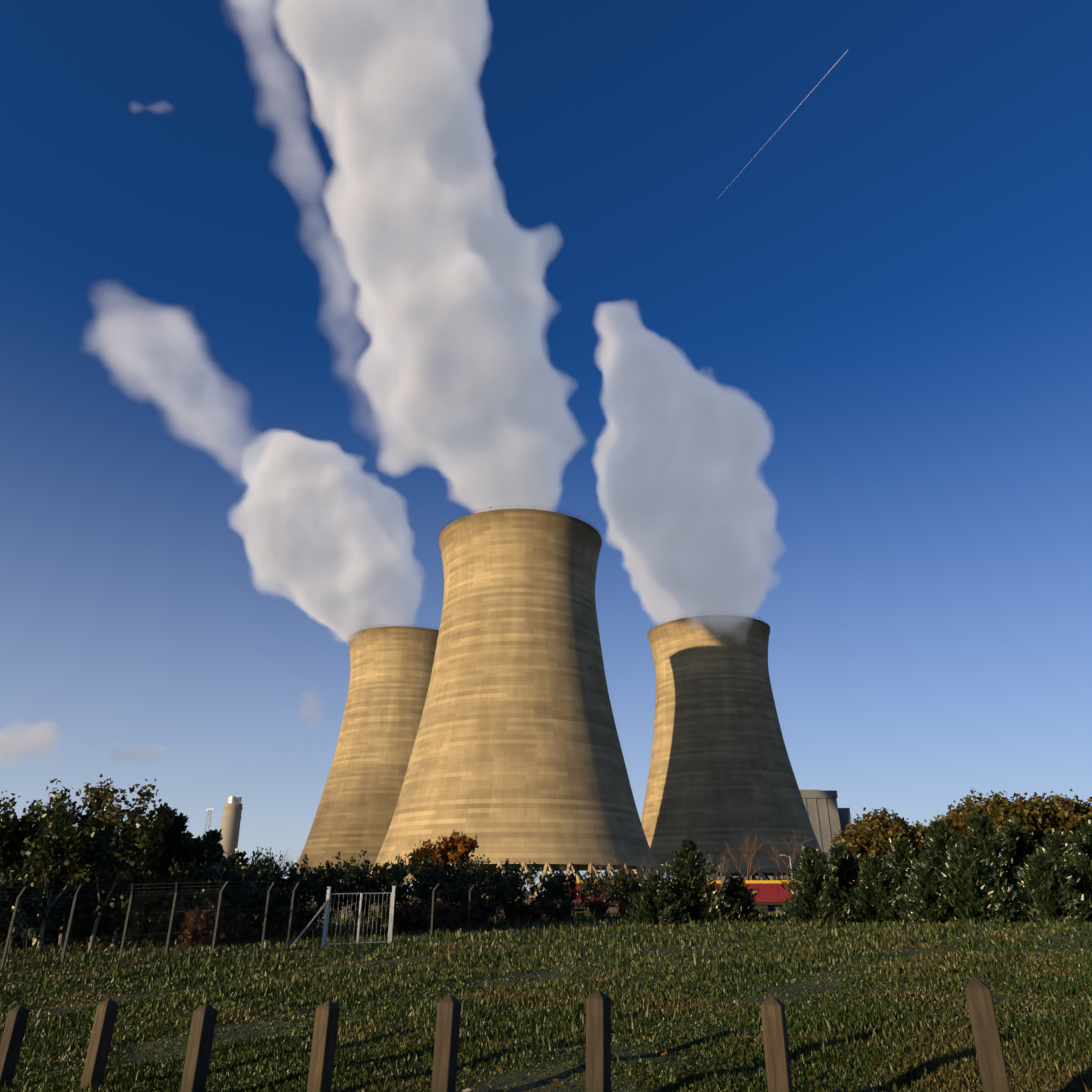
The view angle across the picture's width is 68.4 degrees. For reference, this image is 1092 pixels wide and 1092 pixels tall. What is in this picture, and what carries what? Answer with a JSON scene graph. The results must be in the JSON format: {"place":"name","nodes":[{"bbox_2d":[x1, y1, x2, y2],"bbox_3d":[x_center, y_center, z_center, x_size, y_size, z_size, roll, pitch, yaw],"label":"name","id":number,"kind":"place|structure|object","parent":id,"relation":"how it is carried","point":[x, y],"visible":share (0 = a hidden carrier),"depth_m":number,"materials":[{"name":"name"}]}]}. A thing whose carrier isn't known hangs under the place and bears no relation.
{"place":"outdoors","nodes":[
{"label":"outdoors","id":0,"kind":"place"},
{"bbox_2d":[0,882,541,968],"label":"security fence wires","id":1,"kind":"object","parent":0,"point":[183,911],"visible":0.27,"depth_m":33.38,"materials":[{"name":"grey metal"}]},
{"bbox_2d":[0,891,542,968],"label":"chainlink security fence","id":2,"kind":"object","parent":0,"point":[184,922],"visible":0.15,"depth_m":33.05,"materials":[{"name":"grey metal"}]},
{"bbox_2d":[0,891,1091,1091],"bbox_3d":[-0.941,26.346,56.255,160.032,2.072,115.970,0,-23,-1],"label":"grass","id":3,"kind":"structure","parent":0,"point":[61,1050],"depth_m":15.05,"materials":[{"name":"green plant"}]},
{"bbox_2d":[0,1004,29,1091],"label":"timber bollard","id":4,"kind":"object","parent":3,"relation":"on","point":[13,1033],"visible":1,"depth_m":10.62,"materials":[{"name":"brown wood"}]},
{"bbox_2d":[0,856,42,947],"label":"bush","id":5,"kind":"object","parent":3,"relation":"on","point":[17,939],"visible":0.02,"depth_m":43.88,"materials":[{"name":"green plant"}]},
{"bbox_2d":[0,790,47,868],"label":"tree","id":6,"kind":"object","parent":3,"relation":"on","point":[5,819],"visible":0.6,"depth_m":41.09,"materials":[{"name":"green plant"}]},
{"bbox_2d":[0,865,65,952],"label":"shrub","id":7,"kind":"object","parent":3,"relation":"on","point":[14,895],"visible":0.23,"depth_m":38.29,"materials":[{"name":"green plant"}]},
{"bbox_2d":[0,858,74,946],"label":"shrub","id":8,"kind":"object","parent":3,"relation":"on","point":[6,880],"visible":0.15,"depth_m":37.71,"materials":[{"name":"green plant"}]},
{"bbox_2d":[1,779,86,950],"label":"tree","id":9,"kind":"object","parent":3,"relation":"on","point":[11,852],"visible":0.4,"depth_m":41.90,"materials":[{"name":"green plant"}]},
{"bbox_2d":[19,825,105,944],"bbox_3d":[-28.669,20.094,47.519,5.201,6.762,5.352,-12,-26,25],"label":"bush","id":10,"kind":"object","parent":3,"relation":"on","point":[56,934],"depth_m":46.63,"materials":[{"name":"green plant"}]},
{"bbox_2d":[20,801,114,953],"bbox_3d":[-23.213,15.851,38.658,4.003,7.007,3.775,15,-27,-31],"label":"tree","id":11,"kind":"object","parent":3,"relation":"on","point":[47,855],"visible":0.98,"depth_m":38.27,"materials":[{"name":"green plant"}]},
{"bbox_2d":[38,863,118,949],"bbox_3d":[-23.761,17.772,39.600,3.621,4.290,3.910,-21,-31,40],"label":"shrub","id":12,"kind":"object","parent":3,"relation":"on","point":[88,890],"visible":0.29,"depth_m":39.30,"materials":[{"name":"green plant"}]},
{"bbox_2d":[43,783,113,946],"bbox_3d":[-26.086,17.538,44.495,4.345,8.744,4.033,-12,-26,25],"label":"tree","id":13,"kind":"object","parent":3,"relation":"on","point":[91,822],"visible":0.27,"depth_m":44.98,"materials":[{"name":"green plant"}]},
{"bbox_2d":[80,998,118,1090],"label":"timber bollard","id":14,"kind":"object","parent":3,"relation":"on","point":[100,1041],"visible":1,"depth_m":10.01,"materials":[{"name":"brown wood"}]},
{"bbox_2d":[76,806,124,938],"bbox_3d":[-31.107,22.110,54.614,5.814,8.613,5.709,-19,-30,37],"label":"tree","id":15,"kind":"object","parent":3,"relation":"on","point":[110,858],"depth_m":54.68,"materials":[{"name":"green plant"}]},
{"bbox_2d":[96,830,132,937],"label":"tree","id":16,"kind":"object","parent":3,"relation":"on","point":[115,844],"visible":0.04,"depth_m":56.38,"materials":[{"name":"green plant"}]},
{"bbox_2d":[73,814,157,952],"bbox_3d":[-21.239,16.452,39.377,3.707,6.444,2.926,3,-23,-8],"label":"tree","id":17,"kind":"object","parent":3,"relation":"on","point":[134,850],"visible":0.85,"depth_m":39.55,"materials":[{"name":"green plant"}]},
{"bbox_2d":[81,863,154,940],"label":"shrub","id":18,"kind":"object","parent":3,"relation":"on","point":[95,900],"visible":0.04,"depth_m":46.14,"materials":[{"name":"green plant"}]},
{"bbox_2d":[76,774,177,947],"bbox_3d":[-23.741,17.161,44.149,3.820,9.019,6.046,-11,-25,23],"label":"tree","id":19,"kind":"object","parent":3,"relation":"on","point":[107,795],"visible":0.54,"depth_m":45.30,"materials":[{"name":"green plant"}]},
{"bbox_2d":[90,857,186,948],"bbox_3d":[-20.555,18.235,41.023,4.052,4.475,6.062,-2,-23,5],"label":"shrub","id":20,"kind":"object","parent":3,"relation":"on","point":[148,888],"visible":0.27,"depth_m":40.73,"materials":[{"name":"green plant"}]},
{"bbox_2d":[104,803,177,941],"bbox_3d":[-24.856,20.623,50.940,5.439,8.262,5.260,4,-24,-10],"label":"tree","id":21,"kind":"object","parent":3,"relation":"on","point":[171,811],"visible":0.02,"depth_m":50.90,"materials":[{"name":"green plant"}]},
{"bbox_2d":[125,812,193,944],"bbox_3d":[-22.138,19.323,46.699,5.490,7.386,5.187,-9,-25,20],"label":"tree","id":22,"kind":"object","parent":3,"relation":"on","point":[176,830],"visible":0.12,"depth_m":46.09,"materials":[{"name":"green plant"}]},
{"bbox_2d":[161,858,225,946],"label":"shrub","id":23,"kind":"object","parent":3,"relation":"on","point":[190,876],"visible":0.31,"depth_m":42.29,"materials":[{"name":"green plant"}]},
{"bbox_2d":[180,1003,216,1091],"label":"timber bollard","id":24,"kind":"object","parent":3,"relation":"on","point":[198,1054],"visible":1,"depth_m":9.37,"materials":[{"name":"brown wood"}]},
{"bbox_2d":[163,830,238,942],"bbox_3d":[-20.847,20.129,47.408,3.468,6.117,4.285,-18,-29,36],"label":"tree","id":25,"kind":"object","parent":3,"relation":"on","point":[197,847],"visible":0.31,"depth_m":47.23,"materials":[{"name":"green plant"}]},
{"bbox_2d":[177,905,228,948],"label":"russet bush","id":26,"kind":"object","parent":3,"relation":"on","point":[193,922],"depth_m":39.98,"materials":[{"name":"red plant"}]},
{"bbox_2d":[164,861,257,945],"bbox_3d":[-18.052,19.227,43.228,4.695,4.303,6.508,10,-25,-23],"label":"shrub","id":27,"kind":"object","parent":3,"relation":"on","point":[216,876],"visible":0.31,"depth_m":42.62,"materials":[{"name":"green plant"}]},
{"bbox_2d":[201,829,229,875],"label":"tree","id":28,"kind":"object","parent":3,"relation":"on","point":[215,835],"visible":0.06,"depth_m":53.18,"materials":[{"name":"green plant"}]},
{"bbox_2d":[218,803,242,859],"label":"chimney","id":29,"kind":"object","parent":3,"relation":"on","point":[231,817],"visible":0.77,"depth_m":386.23,"materials":[{"name":"grey concrete"}]},
{"bbox_2d":[228,796,241,802],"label":"fgd stack flues","id":30,"kind":"object","parent":29,"relation":"on","point":[233,799],"visible":0.67,"depth_m":392.31,"materials":[{"name":"white metal"}]},
{"bbox_2d":[216,905,251,945],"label":"russet bush","id":31,"kind":"object","parent":3,"relation":"on","point":[236,931],"depth_m":41.65,"materials":[{"name":"red plant"}]},
{"bbox_2d":[202,861,277,926],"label":"shrub","id":32,"kind":"object","parent":3,"relation":"on","point":[239,880],"visible":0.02,"depth_m":45.08,"materials":[{"name":"green plant"}]},
{"bbox_2d":[227,848,258,933],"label":"tree","id":33,"kind":"object","parent":3,"relation":"on","point":[236,853],"depth_m":55.74,"materials":[{"name":"green plant"}]},
{"bbox_2d":[0,881,509,970],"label":"fence posts","id":34,"kind":"object","parent":3,"relation":"on","point":[125,926],"visible":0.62,"depth_m":33.10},
{"bbox_2d":[230,846,286,932],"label":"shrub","id":35,"kind":"object","parent":3,"relation":"on","point":[266,859],"visible":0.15,"depth_m":52.82,"materials":[{"name":"green plant"}]},
{"bbox_2d":[242,856,302,938],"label":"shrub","id":36,"kind":"object","parent":3,"relation":"on","point":[265,872],"visible":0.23,"depth_m":46.84,"materials":[{"name":"green plant"}]},
{"bbox_2d":[251,863,325,936],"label":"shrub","id":37,"kind":"object","parent":3,"relation":"on","point":[284,884],"visible":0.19,"depth_m":48.02,"materials":[{"name":"green plant"}]},
{"bbox_2d":[266,902,324,939],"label":"russet bush","id":38,"kind":"object","parent":3,"relation":"on","point":[302,916],"visible":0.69,"depth_m":45.43,"materials":[{"name":"red plant"}]},
{"bbox_2d":[307,1000,339,1091],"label":"timber bollard","id":39,"kind":"object","parent":3,"relation":"on","point":[321,1067],"visible":1,"depth_m":8.96,"materials":[{"name":"brown wood"}]},
{"bbox_2d":[286,859,361,936],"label":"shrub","id":40,"kind":"object","parent":3,"relation":"on","point":[328,878],"visible":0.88,"depth_m":49.77,"materials":[{"name":"green plant"}]},
{"bbox_2d":[271,849,376,929],"bbox_3d":[-16.359,25.395,59.349,7.898,5.721,4.945,8,-24,-18],"label":"shrub","id":41,"kind":"object","parent":3,"relation":"on","point":[287,864],"visible":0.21,"depth_m":59.42,"materials":[{"name":"green plant"}]},
{"bbox_2d":[290,886,395,948],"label":"gate","id":42,"kind":"structure","parent":3,"relation":"on","point":[327,912],"depth_m":38.06,"materials":[{"name":"silver metal"}]},
{"bbox_2d":[338,862,385,934],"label":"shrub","id":43,"kind":"object","parent":3,"relation":"on","point":[369,899],"visible":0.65,"depth_m":51.98,"materials":[{"name":"green plant"}]},
{"bbox_2d":[358,859,404,931],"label":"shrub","id":44,"kind":"object","parent":3,"relation":"on","point":[385,877],"visible":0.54,"depth_m":52.39,"materials":[{"name":"green plant"}]},
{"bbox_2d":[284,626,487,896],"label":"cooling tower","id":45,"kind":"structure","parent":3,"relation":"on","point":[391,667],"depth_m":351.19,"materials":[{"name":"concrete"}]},
{"bbox_2d":[382,899,431,934],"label":"russet bush","id":46,"kind":"object","parent":3,"relation":"on","point":[406,918],"visible":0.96,"depth_m":49.19,"materials":[{"name":"red plant"}]},
{"bbox_2d":[372,858,445,919],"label":"shrub","id":47,"kind":"object","parent":3,"relation":"on","point":[409,889],"visible":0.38,"depth_m":54.59,"materials":[{"name":"green plant"}]},
{"bbox_2d":[384,847,453,900],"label":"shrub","id":48,"kind":"object","parent":3,"relation":"on","point":[416,861],"visible":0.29,"depth_m":63.93,"materials":[{"name":"green plant"}]},
{"bbox_2d":[389,858,476,929],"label":"shrub","id":49,"kind":"object","parent":3,"relation":"on","point":[421,877],"visible":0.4,"depth_m":56.15,"materials":[{"name":"green plant"}]},
{"bbox_2d":[407,895,460,932],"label":"russet bush","id":50,"kind":"object","parent":3,"relation":"on","point":[438,913],"visible":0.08,"depth_m":52.32,"materials":[{"name":"red plant"}]},
{"bbox_2d":[409,830,478,873],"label":"orange tree","id":51,"kind":"object","parent":3,"relation":"on","point":[452,849],"visible":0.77,"depth_m":65.47,"materials":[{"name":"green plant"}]},
{"bbox_2d":[431,994,460,1091],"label":"timber bollard","id":52,"kind":"object","parent":3,"relation":"on","point":[444,1069],"visible":1,"depth_m":8.16,"materials":[{"name":"brown wood"}]},
{"bbox_2d":[427,861,489,910],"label":"shrub","id":53,"kind":"object","parent":3,"relation":"on","point":[463,876],"visible":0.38,"depth_m":57.16,"materials":[{"name":"green plant"}]},
{"bbox_2d":[442,898,480,929],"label":"russet bush","id":54,"kind":"object","parent":3,"relation":"on","point":[463,907],"depth_m":55.41,"materials":[{"name":"red plant"}]},
{"bbox_2d":[453,856,510,926],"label":"shrub","id":55,"kind":"object","parent":3,"relation":"on","point":[480,875],"visible":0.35,"depth_m":60.87,"materials":[{"name":"green plant"}]},
{"bbox_2d":[458,854,521,901],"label":"shrub","id":56,"kind":"object","parent":3,"relation":"on","point":[482,862],"visible":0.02,"depth_m":67.90,"materials":[{"name":"green plant"}]},
{"bbox_2d":[481,865,525,922],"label":"shrub","id":57,"kind":"object","parent":3,"relation":"on","point":[519,884],"visible":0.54,"depth_m":62.31,"materials":[{"name":"green plant"}]},
{"bbox_2d":[358,508,662,897],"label":"cooling tower","id":58,"kind":"structure","parent":3,"relation":"on","point":[517,754],"depth_m":232.78,"materials":[{"name":"concrete"}]},
{"bbox_2d":[440,505,600,535],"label":"cooling tower rim","id":59,"kind":"object","parent":58,"relation":"on","point":[503,507],"visible":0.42,"depth_m":260.84,"materials":[{"name":"beige concrete"}]},
{"bbox_2d":[489,858,564,914],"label":"shrub","id":60,"kind":"object","parent":3,"relation":"on","point":[547,885],"visible":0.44,"depth_m":66.61,"materials":[{"name":"green plant"}]},
{"bbox_2d":[518,866,541,904],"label":"bush","id":61,"kind":"object","parent":3,"relation":"on","point":[528,886],"visible":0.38,"depth_m":80.02,"materials":[{"name":"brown plant"}]},
{"bbox_2d":[529,896,565,921],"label":"russet bush","id":62,"kind":"object","parent":3,"relation":"on","point":[537,909],"visible":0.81,"depth_m":67.38,"materials":[{"name":"red plant"}]},
{"bbox_2d":[307,898,789,916],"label":"rail track ballast","id":63,"kind":"structure","parent":3,"relation":"on","point":[771,909],"depth_m":85.85,"materials":[{"name":"grey gravel"}]},
{"bbox_2d":[544,865,570,919],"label":"shrub","id":64,"kind":"object","parent":3,"relation":"on","point":[563,892],"visible":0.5,"depth_m":70.34,"materials":[{"name":"green plant"}]},
{"bbox_2d":[546,864,596,918],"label":"shrub","id":65,"kind":"object","parent":3,"relation":"on","point":[572,884],"visible":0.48,"depth_m":73.97,"materials":[{"name":"green plant"}]},
{"bbox_2d":[586,898,609,917],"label":"russet bush","id":66,"kind":"object","parent":3,"relation":"on","point":[599,907],"visible":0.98,"depth_m":75.39,"materials":[{"name":"red plant"}]},
{"bbox_2d":[586,989,610,1091],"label":"timber bollard","id":67,"kind":"object","parent":3,"relation":"on","point":[598,1040],"visible":1,"depth_m":7.55,"materials":[{"name":"brown wood"}]},
{"bbox_2d":[576,868,626,909],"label":"shrub","id":68,"kind":"object","parent":3,"relation":"on","point":[616,896],"visible":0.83,"depth_m":80.52,"materials":[{"name":"green plant"}]},
{"bbox_2d":[584,852,632,878],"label":"bush","id":69,"kind":"object","parent":3,"relation":"on","point":[605,865],"visible":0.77,"depth_m":89.15,"materials":[{"name":"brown plant"}]},
{"bbox_2d":[605,866,641,909],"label":"shrub","id":70,"kind":"object","parent":3,"relation":"on","point":[622,875],"visible":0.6,"depth_m":83.99,"materials":[{"name":"green plant"}]},
{"bbox_2d":[616,900,636,916],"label":"russet bush","id":71,"kind":"object","parent":3,"relation":"on","point":[621,910],"visible":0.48,"depth_m":79.27,"materials":[{"name":"red plant"}]},
{"bbox_2d":[562,880,720,914],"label":"train car","id":72,"kind":"object","parent":3,"relation":"on","point":[578,900],"visible":0.23,"depth_m":84.72,"materials":[{"name":"red metal"}]},
{"bbox_2d":[624,870,688,925],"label":"bush","id":73,"kind":"object","parent":3,"relation":"on","point":[655,889],"visible":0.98,"depth_m":55.47,"materials":[{"name":"green plant"}]},
{"bbox_2d":[659,837,749,923],"bbox_3d":[10.960,24.746,59.006,8.090,6.288,7.368,5,-24,-11],"label":"bush","id":74,"kind":"object","parent":3,"relation":"on","point":[694,891],"visible":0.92,"depth_m":57.77,"materials":[{"name":"green plant"}]},
{"bbox_2d":[702,847,734,879],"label":"bare tree","id":75,"kind":"object","parent":3,"relation":"on","point":[721,874],"visible":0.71,"depth_m":99.47,"materials":[{"name":"brown plant"}]},
{"bbox_2d":[362,951,1091,1091],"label":"fallen leaves litter","id":76,"kind":"object","parent":3,"relation":"on","point":[641,1071],"visible":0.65,"depth_m":9.25,"materials":[{"name":"brown plant"}]},
{"bbox_2d":[628,615,828,895],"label":"cooling tower","id":77,"kind":"structure","parent":3,"relation":"on","point":[720,769],"depth_m":334.49,"materials":[{"name":"concrete"}]},
{"bbox_2d":[715,830,764,879],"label":"bare tree","id":78,"kind":"object","parent":3,"relation":"on","point":[748,858],"visible":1,"depth_m":101.44,"materials":[{"name":"red plant"}]},
{"bbox_2d":[719,877,763,921],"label":"bush","id":79,"kind":"object","parent":3,"relation":"on","point":[737,889],"visible":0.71,"depth_m":59.80,"materials":[{"name":"green plant"}]},
{"bbox_2d":[760,994,792,1091],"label":"timber bollard","id":80,"kind":"object","parent":3,"relation":"on","point":[776,1052],"visible":1,"depth_m":6.93,"materials":[{"name":"brown wood"}]},
{"bbox_2d":[767,828,809,879],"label":"bare tree","id":81,"kind":"object","parent":3,"relation":"on","point":[785,866],"visible":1,"depth_m":105.35,"materials":[{"name":"red plant"}]},
{"bbox_2d":[730,880,853,913],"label":"train car","id":82,"kind":"object","parent":3,"relation":"on","point":[772,892],"visible":0.15,"depth_m":84.03,"materials":[{"name":"red metal"}]},
{"bbox_2d":[777,846,854,925],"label":"bush","id":83,"kind":"object","parent":3,"relation":"on","point":[814,893],"visible":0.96,"depth_m":49.75,"materials":[{"name":"green plant"}]},
{"bbox_2d":[821,840,874,922],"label":"bush","id":84,"kind":"object","parent":3,"relation":"on","point":[842,860],"visible":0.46,"depth_m":53.63,"materials":[{"name":"green plant"}]},
{"bbox_2d":[838,852,913,923],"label":"bush","id":85,"kind":"object","parent":3,"relation":"on","point":[877,887],"visible":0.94,"depth_m":48.81,"materials":[{"name":"green plant"}]},
{"bbox_2d":[830,807,930,874],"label":"gold tree","id":86,"kind":"object","parent":3,"relation":"on","point":[874,832],"visible":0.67,"depth_m":87.14,"materials":[{"name":"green plant"}]},
{"bbox_2d":[878,836,921,919],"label":"bush","id":87,"kind":"object","parent":3,"relation":"on","point":[903,854],"visible":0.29,"depth_m":55.94,"materials":[{"name":"green plant"}]},
{"bbox_2d":[912,814,946,866],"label":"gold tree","id":88,"kind":"object","parent":3,"relation":"on","point":[926,827],"depth_m":97.50,"materials":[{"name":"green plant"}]},
{"bbox_2d":[900,817,959,904],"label":"bush","id":89,"kind":"object","parent":3,"relation":"on","point":[942,842],"visible":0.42,"depth_m":53.20,"materials":[{"name":"green plant"}]},
{"bbox_2d":[894,860,967,924],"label":"bush","id":90,"kind":"object","parent":3,"relation":"on","point":[927,884],"visible":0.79,"depth_m":45.90,"materials":[{"name":"green plant"}]},
{"bbox_2d":[922,841,1029,923],"bbox_3d":[24.179,19.277,45.605,4.935,4.842,5.064,15,-27,-31],"label":"bush","id":91,"kind":"object","parent":3,"relation":"on","point":[984,902],"visible":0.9,"depth_m":44.86,"materials":[{"name":"green plant"}]},
{"bbox_2d":[942,809,1031,920],"bbox_3d":[27.780,20.442,51.325,5.837,6.900,5.541,-4,-24,9],"label":"bush","id":92,"kind":"object","parent":3,"relation":"on","point":[982,839],"visible":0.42,"depth_m":50.83,"materials":[{"name":"green plant"}]},
{"bbox_2d":[965,977,1010,1091],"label":"timber bollard","id":93,"kind":"object","parent":3,"relation":"on","point":[989,1049],"visible":1,"depth_m":6.33,"materials":[{"name":"brown wood"}]},
{"bbox_2d":[919,788,1056,847],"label":"gold tree","id":94,"kind":"object","parent":3,"relation":"on","point":[998,809],"visible":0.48,"depth_m":80.48,"materials":[{"name":"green plant"}]},
{"bbox_2d":[995,815,1044,915],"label":"bush","id":95,"kind":"object","parent":3,"relation":"on","point":[1025,844],"visible":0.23,"depth_m":55.11,"materials":[{"name":"green plant"}]},
{"bbox_2d":[1010,849,1091,922],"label":"bush","id":96,"kind":"object","parent":3,"relation":"on","point":[1042,890],"visible":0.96,"depth_m":44.04,"materials":[{"name":"green plant"}]},
{"bbox_2d":[1025,828,1081,904],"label":"bush","id":97,"kind":"object","parent":3,"relation":"on","point":[1057,842],"visible":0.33,"depth_m":51.04,"materials":[{"name":"green plant"}]},
{"bbox_2d":[1027,789,1091,855],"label":"gold tree","id":98,"kind":"object","parent":3,"relation":"on","point":[1067,815],"visible":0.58,"depth_m":82.08,"materials":[{"name":"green plant"}]},
{"bbox_2d":[1057,851,1091,920],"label":"bush","id":99,"kind":"object","parent":3,"relation":"on","point":[1080,866],"visible":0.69,"depth_m":46.19,"materials":[{"name":"green plant"}]},
{"bbox_2d":[1068,819,1091,859],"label":"bush","id":100,"kind":"object","parent":3,"relation":"on","point":[1085,839],"visible":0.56,"depth_m":54.56,"materials":[{"name":"green plant"}]},
{"bbox_2d":[0,0,1091,890],"label":"sky","id":101,"kind":"structure","parent":0,"point":[293,293],"materials":[{"name":"blue"}]},
{"bbox_2d":[706,790,857,887],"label":"industrial building","id":102,"kind":"structure","parent":0,"point":[828,818],"depth_m":665.40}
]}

